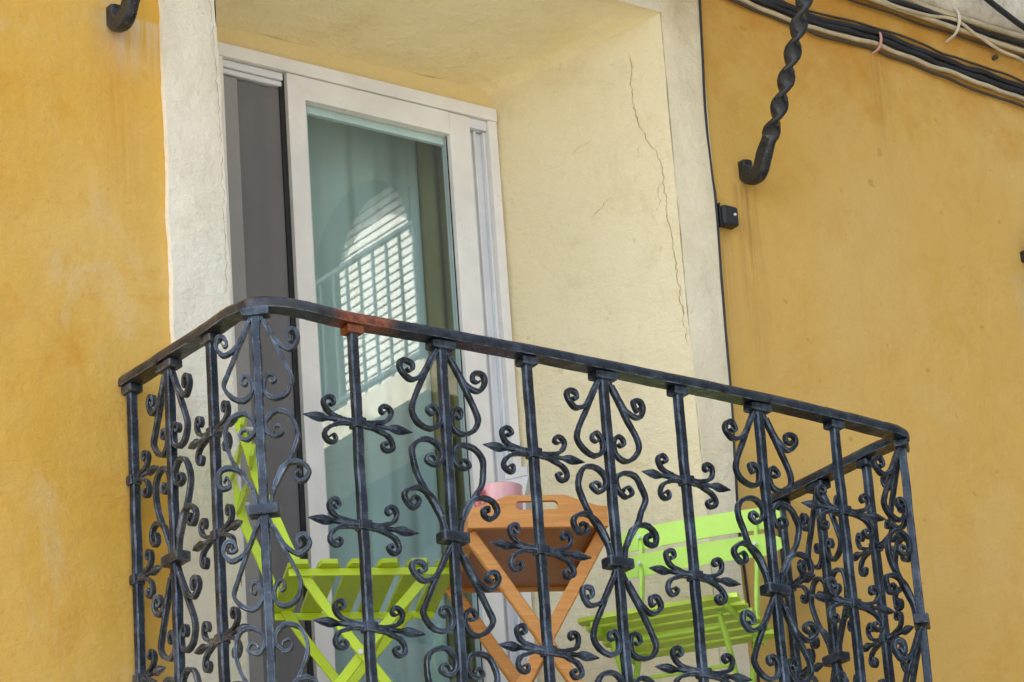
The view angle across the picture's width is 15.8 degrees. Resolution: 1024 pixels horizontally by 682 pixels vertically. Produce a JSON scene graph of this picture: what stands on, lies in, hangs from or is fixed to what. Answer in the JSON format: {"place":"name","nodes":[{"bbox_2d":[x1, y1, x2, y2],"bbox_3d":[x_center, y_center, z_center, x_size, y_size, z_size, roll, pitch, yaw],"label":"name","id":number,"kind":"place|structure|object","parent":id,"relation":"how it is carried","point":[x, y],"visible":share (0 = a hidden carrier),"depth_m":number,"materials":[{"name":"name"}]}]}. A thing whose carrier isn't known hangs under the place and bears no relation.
{"place":"outdoors","nodes":[
{"label":"outdoors","id":0,"kind":"place"},
{"bbox_2d":[504,466,531,509],"bbox_3d":[0.021,0.493,10.298,0.073,0.289,0.073,-13,-23,21],"label":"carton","id":1,"kind":"object","parent":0,"point":[520,475],"visible":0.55,"depth_m":10.33,"materials":[{"name":"white cardboard"}]},
{"label":"street","id":2,"kind":"structure","parent":0,"visible":0},
{"bbox_2d":[0,0,1023,681],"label":"apartment building","id":3,"kind":"structure","parent":2,"relation":"on","point":[154,182],"depth_m":11.09,"materials":[{"name":"paint"}]},
{"bbox_2d":[106,0,139,32],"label":"twisted bracket","id":4,"kind":"object","parent":3,"relation":"attached to","point":[121,18],"visible":1,"depth_m":10.01,"materials":[{"name":"metal"}]},
{"bbox_2d":[229,417,449,681],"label":"folding chair","id":5,"kind":"object","parent":3,"relation":"on","point":[324,573],"visible":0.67,"depth_m":9.49,"materials":[{"name":"paint"}]},
{"bbox_2d":[307,115,449,681],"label":"curtain","id":6,"kind":"object","parent":3,"relation":"hanging from","point":[368,256],"visible":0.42,"depth_m":11.14,"materials":[{"name":"white fabric"}]},
{"bbox_2d":[278,73,507,681],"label":"sliding door","id":7,"kind":"structure","parent":3,"relation":"in","point":[300,97],"depth_m":10.95,"materials":[{"name":"white plastic"}]},
{"bbox_2d":[415,141,477,681],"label":"curtain","id":8,"kind":"object","parent":3,"relation":"hanging from","point":[435,250],"visible":0.37,"depth_m":11.34,"materials":[{"name":"grey fabric"}]},
{"bbox_2d":[445,531,603,681],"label":"tray stand","id":9,"kind":"object","parent":3,"relation":"on","point":[476,545],"visible":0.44,"depth_m":9.86,"materials":[{"name":"brown wood"}]},
{"bbox_2d":[445,495,608,593],"bbox_3d":[0.025,0.561,10.149,0.382,0.090,0.567,0,-22,-10],"label":"serving tray","id":10,"kind":"object","parent":9,"relation":"on","point":[556,522],"visible":0.45,"depth_m":9.95,"materials":[{"name":"brown wood"}]},
{"bbox_2d":[474,481,522,509],"bbox_3d":[-0.040,0.470,10.031,0.149,0.143,0.122,0,-22,-11],"label":"mug","id":11,"kind":"object","parent":10,"relation":"on","point":[497,490],"visible":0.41,"depth_m":10.00,"materials":[{"name":"pink ceramic"}]},
{"bbox_2d":[118,296,932,681],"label":"balcony railing","id":12,"kind":"object","parent":3,"relation":"on","point":[442,344],"visible":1,"depth_m":9.53,"materials":[{"name":"metal"}]},
{"bbox_2d":[577,508,782,681],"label":"folding chair","id":13,"kind":"object","parent":3,"relation":"on","point":[672,624],"visible":0.67,"depth_m":10.20,"materials":[{"name":"paint"}]},
{"bbox_2d":[717,203,738,229],"bbox_3d":[0.654,-0.379,11.199,0.064,0.078,0.044,11,-26,-34],"label":"junction box","id":14,"kind":"object","parent":3,"relation":"attached to","point":[727,217],"visible":1,"depth_m":11.18,"materials":[{"name":"black plastic"}]},
{"bbox_2d":[699,0,760,681],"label":"cable","id":15,"kind":"object","parent":3,"relation":"attached to","point":[721,272],"visible":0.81,"depth_m":11.13,"materials":[{"name":"black rubber"}]},
{"bbox_2d":[738,0,812,184],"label":"twisted bracket","id":16,"kind":"object","parent":3,"relation":"attached to","point":[756,173],"visible":1,"depth_m":11.23,"materials":[{"name":"metal"}]},
{"bbox_2d":[729,0,1023,105],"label":"cable","id":17,"kind":"object","parent":3,"relation":"attached to","point":[880,51],"visible":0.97,"depth_m":11.88,"materials":[{"name":"rubber"}]},
{"bbox_2d":[872,31,882,54],"bbox_3d":[1.177,-0.964,11.883,0.041,0.086,0.024,-15,-24,25],"label":"cable tie","id":18,"kind":"object","parent":3,"relation":"attached to","point":[879,46],"visible":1,"depth_m":11.87,"materials":[{"name":"plastic"}]},
{"bbox_2d":[737,0,1023,100],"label":"cable","id":19,"kind":"object","parent":3,"relation":"attached to","point":[884,47],"visible":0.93,"depth_m":11.90,"materials":[{"name":"beige plastic"}]},
{"bbox_2d":[750,0,1023,95],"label":"cable","id":20,"kind":"object","parent":3,"relation":"attached to","point":[908,51],"visible":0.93,"depth_m":11.94,"materials":[{"name":"black rubber"}]},
{"bbox_2d":[766,0,1023,89],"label":"cable","id":21,"kind":"object","parent":3,"relation":"attached to","point":[887,37],"visible":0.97,"depth_m":11.93,"materials":[{"name":"black rubber"}]},
{"bbox_2d":[781,0,1023,83],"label":"cable","id":22,"kind":"object","parent":3,"relation":"attached to","point":[929,46],"visible":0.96,"depth_m":12.01,"materials":[{"name":"black rubber"}]},
{"bbox_2d":[851,0,1023,58],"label":"cable","id":23,"kind":"object","parent":3,"relation":"attached to","point":[927,25],"visible":1,"depth_m":12.05,"materials":[{"name":"black rubber"}]},
{"bbox_2d":[866,0,1023,53],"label":"cable","id":24,"kind":"object","parent":3,"relation":"attached to","point":[964,31],"visible":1,"depth_m":12.09,"materials":[{"name":"beige plastic"}]},
{"bbox_2d":[881,0,1023,62],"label":"cable","id":25,"kind":"object","parent":3,"relation":"attached to","point":[983,39],"visible":1,"depth_m":12.10,"materials":[{"name":"beige plastic"}]},
{"bbox_2d":[945,8,960,42],"bbox_3d":[1.448,-1.045,12.111,0.026,0.126,0.065,15,-29,-40],"label":"cable tie","id":26,"kind":"object","parent":3,"relation":"attached to","point":[957,29],"visible":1,"depth_m":12.09,"materials":[{"name":"white plastic"}]},
{"bbox_2d":[888,0,1023,47],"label":"cable","id":27,"kind":"object","parent":3,"relation":"attached to","point":[1008,39],"visible":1,"depth_m":12.16,"materials":[{"name":"rubber"}]},
{"bbox_2d":[902,0,1023,41],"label":"cable","id":28,"kind":"object","parent":3,"relation":"attached to","point":[949,13],"visible":1,"depth_m":12.14,"materials":[{"name":"beige plastic"}]},
{"bbox_2d":[984,0,1023,29],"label":"cable","id":29,"kind":"object","parent":3,"relation":"attached to","point":[1005,13],"visible":1,"depth_m":12.17,"materials":[{"name":"black rubber"}]},
{"bbox_2d":[1020,250,1023,262],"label":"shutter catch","id":30,"kind":"object","parent":3,"relation":"attached to","point":[1022,256],"visible":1,"depth_m":11.96,"materials":[{"name":"metal"}]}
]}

